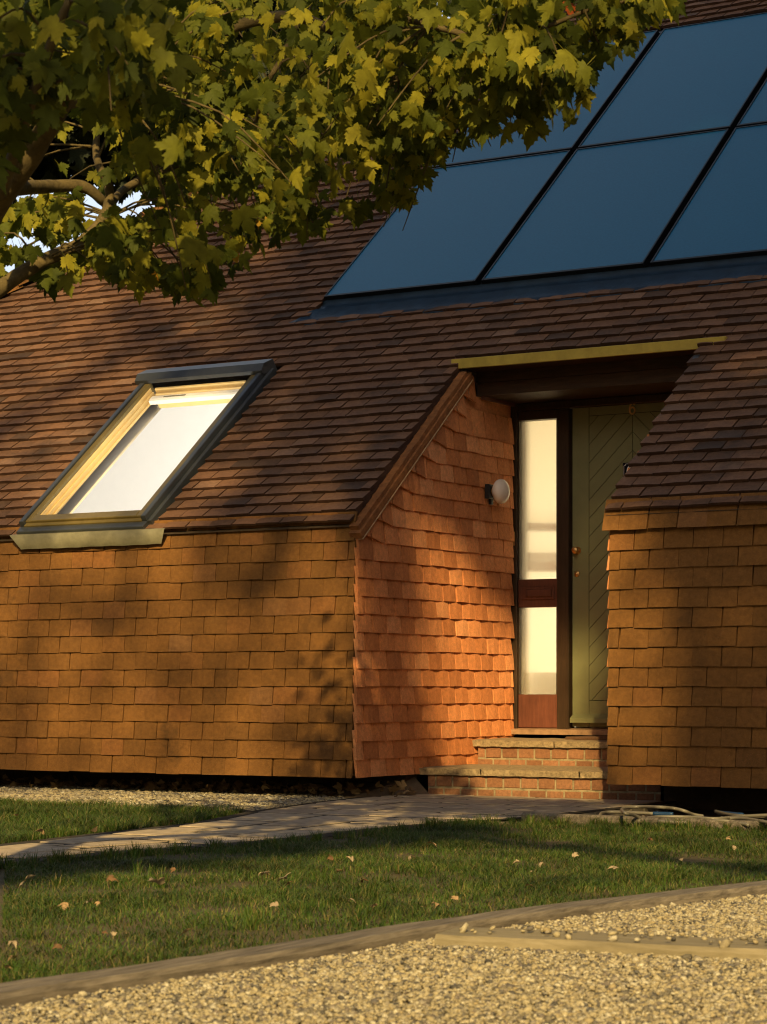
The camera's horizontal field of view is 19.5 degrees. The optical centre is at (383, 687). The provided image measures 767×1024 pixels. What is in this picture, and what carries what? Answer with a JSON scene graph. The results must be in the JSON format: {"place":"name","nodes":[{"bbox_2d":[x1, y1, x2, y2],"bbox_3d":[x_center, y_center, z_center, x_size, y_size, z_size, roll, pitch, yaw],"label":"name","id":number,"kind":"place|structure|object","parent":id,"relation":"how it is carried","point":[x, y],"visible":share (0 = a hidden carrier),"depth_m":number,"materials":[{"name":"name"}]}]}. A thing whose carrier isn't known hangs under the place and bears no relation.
{"place":"outdoors","nodes":[
{"label":"outdoors","id":0,"kind":"place"},
{"bbox_2d":[0,796,249,843],"bbox_3d":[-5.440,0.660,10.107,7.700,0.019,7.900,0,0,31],"label":"lawn","id":1,"kind":"structure","parent":0,"point":[108,811],"depth_m":10.70,"materials":[{"name":"plant"}]},
{"bbox_2d":[154,805,250,811],"bbox_3d":[-0.941,0.662,11.834,0.718,0.056,0.121,0,0,43],"label":"timber edging","id":2,"kind":"object","parent":1,"relation":"on","point":[220,809],"visible":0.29,"depth_m":11.72,"materials":[{"name":"brown wood"}]},
{"bbox_2d":[4,11,449,271],"label":"sky","id":3,"kind":"structure","parent":0,"point":[136,196],"materials":[{"name":"white"}]},
{"bbox_2d":[0,794,675,863],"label":"path","id":4,"kind":"structure","parent":0,"point":[356,808],"depth_m":10.98,"materials":[{"name":"grey concrete"}]},
{"bbox_2d":[0,894,766,1023],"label":"drive gravel","id":5,"kind":"structure","parent":0,"point":[721,990],"depth_m":4.56,"materials":[{"name":"beige gravel"}]},
{"bbox_2d":[0,818,766,982],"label":"lawn","id":6,"kind":"structure","parent":0,"point":[697,859],"depth_m":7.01,"materials":[{"name":"plant"}]},
{"bbox_2d":[8,941,17,946],"bbox_3d":[-0.922,0.640,5.548,0.031,0.022,0.028,0,0,10],"label":"fallen leaf","id":7,"kind":"object","parent":6,"relation":"on","point":[14,943],"visible":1,"depth_m":5.54,"materials":[{"name":"yellow plant"}]},
{"bbox_2d":[19,875,34,892],"bbox_3d":[-1.145,0.623,7.159,0.023,0.081,0.063,44,-26,-9],"label":"fallen leaf","id":8,"kind":"object","parent":6,"relation":"on","point":[28,876],"visible":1,"depth_m":7.16,"materials":[{"name":"brown plant"}]},
{"bbox_2d":[53,944,61,949],"bbox_3d":[-0.789,0.631,5.409,0.025,0.021,0.023,0,0,2],"label":"fallen leaf","id":9,"kind":"object","parent":6,"relation":"on","point":[58,946],"visible":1,"depth_m":5.41,"materials":[{"name":"brown plant"}]},
{"bbox_2d":[55,902,72,910],"bbox_3d":[-0.933,0.645,6.548,0.041,0.033,0.046,0,0,-45],"label":"fallen leaf","id":10,"kind":"object","parent":6,"relation":"on","point":[63,904],"visible":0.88,"depth_m":6.54,"materials":[{"name":"plant"}]},
{"bbox_2d":[106,875,117,881],"bbox_3d":[-0.892,0.636,7.362,0.041,0.036,0.037,0,0,-26],"label":"fallen leaf","id":11,"kind":"object","parent":6,"relation":"on","point":[110,877],"visible":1,"depth_m":7.36,"materials":[{"name":"orange plant"}]},
{"bbox_2d":[148,877,164,888],"bbox_3d":[-0.720,0.623,7.099,0.057,0.048,0.062,0,0,-3],"label":"fallen leaf","id":12,"kind":"object","parent":6,"relation":"on","point":[159,881],"visible":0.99,"depth_m":7.09,"materials":[{"name":"brown plant"}]},
{"bbox_2d":[258,871,269,875],"bbox_3d":[-0.401,0.651,7.654,0.055,0.044,0.046,0,0,11],"label":"fallen leaf","id":13,"kind":"object","parent":6,"relation":"on","point":[265,872],"visible":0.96,"depth_m":7.66,"materials":[{"name":"brown plant"}]},
{"bbox_2d":[269,901,277,906],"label":"fallen leaf","id":14,"kind":"object","parent":6,"relation":"on","point":[274,903],"visible":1,"depth_m":6.44,"materials":[{"name":"plant"}]},
{"bbox_2d":[278,872,290,880],"bbox_3d":[-0.328,0.632,7.407,0.057,0.021,0.073,-23,-4,7],"label":"fallen leaf","id":15,"kind":"object","parent":6,"relation":"on","point":[285,877],"visible":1,"depth_m":7.41,"materials":[{"name":"brown plant"}]},
{"bbox_2d":[0,0,687,307],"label":"maple tree","id":16,"kind":"object","parent":6,"relation":"on","point":[127,74],"visible":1,"depth_m":6.76,"materials":[{"name":"green plant"}]},
{"bbox_2d":[0,880,766,1006],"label":"timber edging","id":17,"kind":"object","parent":6,"relation":"on","point":[26,991],"visible":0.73,"depth_m":5.20,"materials":[{"name":"brown wood"}]},
{"bbox_2d":[0,803,766,977],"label":"grass tufts","id":18,"kind":"object","parent":6,"relation":"on","point":[132,852],"visible":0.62,"depth_m":9.00,"materials":[{"name":"green plant"}]},
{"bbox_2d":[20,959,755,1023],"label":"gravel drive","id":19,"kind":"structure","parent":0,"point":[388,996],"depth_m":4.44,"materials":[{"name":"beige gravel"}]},
{"bbox_2d":[434,927,766,960],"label":"timber edging","id":20,"kind":"object","parent":19,"relation":"on","point":[598,942],"visible":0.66,"depth_m":5.22,"materials":[{"name":"brown wood"}]},
{"bbox_2d":[459,922,766,948],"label":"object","id":21,"kind":"object","parent":20,"relation":"on","point":[725,943],"visible":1,"depth_m":5.28,"materials":[{"name":"beige gravel"}]},
{"bbox_2d":[417,774,427,791],"bbox_3d":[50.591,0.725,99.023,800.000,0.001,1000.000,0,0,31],"label":"ground","id":22,"kind":"structure","parent":0,"point":[422,780],"depth_m":17.36,"materials":[{"name":"black"}]},
{"bbox_2d":[1,111,113,203],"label":"background tree","id":23,"kind":"object","parent":22,"relation":"on","point":[45,166],"visible":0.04,"depth_m":37.79,"materials":[{"name":"green plant"}]},
{"bbox_2d":[5,0,323,204],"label":"background tree","id":24,"kind":"object","parent":22,"relation":"on","point":[77,156],"visible":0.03,"depth_m":36.85,"materials":[{"name":"green plant"}]},
{"bbox_2d":[2,803,675,868],"bbox_3d":[-1.557,0.688,8.859,1.834,0.088,9.678,0,0,31],"label":"path edging","id":25,"kind":"object","parent":22,"relation":"on","point":[598,812],"visible":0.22,"depth_m":11.52,"materials":[{"name":"grey stone"}]},
{"bbox_2d":[0,0,766,810],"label":"brick house","id":26,"kind":"structure","parent":22,"relation":"on","point":[256,528],"depth_m":13.78,"materials":[{"name":"tile"}]},
{"bbox_2d":[324,150,571,300],"bbox_3d":[0.474,-3.237,15.697,1.177,1.216,1.490,0,0,31],"label":"solar panel","id":27,"kind":"object","parent":26,"relation":"attached to","point":[464,222],"visible":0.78,"depth_m":15.60,"materials":[{"name":"blue glass"}]},
{"bbox_2d":[485,479,509,504],"bbox_3d":[0.729,-1.239,14.182,0.135,0.159,0.157,0,0,31],"label":"wall lamp","id":28,"kind":"object","parent":26,"relation":"attached to","point":[498,491],"visible":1,"depth_m":14.13,"materials":[{"name":"white glass"}]},
{"bbox_2d":[429,30,659,167],"bbox_3d":[1.243,-4.455,17.003,1.177,1.289,1.581,0,0,31],"label":"solar panel","id":29,"kind":"object","parent":26,"relation":"attached to","point":[611,81],"visible":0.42,"depth_m":16.53,"materials":[{"name":"blue glass"}]},
{"bbox_2d":[481,128,730,283],"bbox_3d":[1.520,-3.237,15.081,1.159,1.216,1.490,0,0,31],"label":"solar panel","id":30,"kind":"object","parent":26,"relation":"attached to","point":[611,207],"visible":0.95,"depth_m":15.00,"materials":[{"name":"blue glass"}]},
{"bbox_2d":[570,402,664,726],"bbox_3d":[1.574,-0.773,14.157,0.840,2.057,0.101,0,0,30],"label":"door","id":31,"kind":"structure","parent":26,"relation":"in","point":[605,438],"depth_m":14.29,"materials":[{"name":"green paint"}]},
{"bbox_2d":[623,463,630,476],"bbox_3d":[1.575,-1.369,14.158,0.132,0.107,0.008,0,0,31],"label":"door knocker","id":32,"kind":"object","parent":31,"relation":"attached to","point":[625,467],"visible":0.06,"depth_m":14.18,"materials":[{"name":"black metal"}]},
{"bbox_2d":[578,12,766,148],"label":"solar panel","id":33,"kind":"object","parent":26,"relation":"attached to","point":[698,77],"visible":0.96,"depth_m":16.28,"materials":[{"name":"blue glass"}]},
{"bbox_2d":[650,123,766,266],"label":"solar panel","id":34,"kind":"object","parent":26,"relation":"attached to","point":[723,215],"visible":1,"depth_m":14.39,"materials":[{"name":"blue glass"}]},
{"bbox_2d":[736,78,766,126],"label":"solar panel","id":35,"kind":"object","parent":26,"relation":"attached to","point":[755,113],"visible":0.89,"depth_m":15.49,"materials":[{"name":"blue glass"}]},
{"bbox_2d":[419,737,663,800],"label":"brick steps","id":36,"kind":"structure","parent":22,"relation":"on","point":[540,767],"depth_m":13.31,"materials":[{"name":"brick"}]},
{"bbox_2d":[565,736,606,739],"bbox_3d":[1.535,0.316,13.821,0.750,0.018,0.340,0,0,31],"label":"doormat","id":37,"kind":"object","parent":36,"relation":"on","point":[586,738],"visible":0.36,"depth_m":13.81,"materials":[{"name":"brown"}]},
{"bbox_2d":[639,809,766,819],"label":"soil bed","id":38,"kind":"object","parent":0,"point":[708,813],"visible":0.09,"depth_m":12.36,"materials":[{"name":"brown soil"}]},
{"bbox_2d":[521,812,764,830],"bbox_3d":[1.825,0.649,10.111,2.790,0.081,0.055,0,0,35],"label":"timber edging","id":39,"kind":"object","parent":38,"relation":"on","point":[584,818],"visible":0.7,"depth_m":10.55,"materials":[{"name":"brown wood"}]},
{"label":"gravel bed","id":40,"kind":"structure","parent":0,"visible":0},
{"bbox_2d":[0,784,344,810],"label":"gravel","id":41,"kind":"structure","parent":40,"relation":"on","point":[252,800],"depth_m":13.09,"materials":[{"name":"beige gravel"}]},
{"bbox_2d":[0,774,415,796],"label":"leaf litter","id":42,"kind":"object","parent":40,"relation":"on","point":[223,786],"visible":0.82,"depth_m":13.71,"materials":[{"name":"brown plant"}]},
{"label":"bed gravel","id":43,"kind":"object","parent":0,"visible":0},
{"bbox_2d":[598,805,766,826],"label":"garden hose","id":44,"kind":"object","parent":43,"relation":"on","point":[729,816],"visible":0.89,"depth_m":10.62,"materials":[{"name":"rubber"}]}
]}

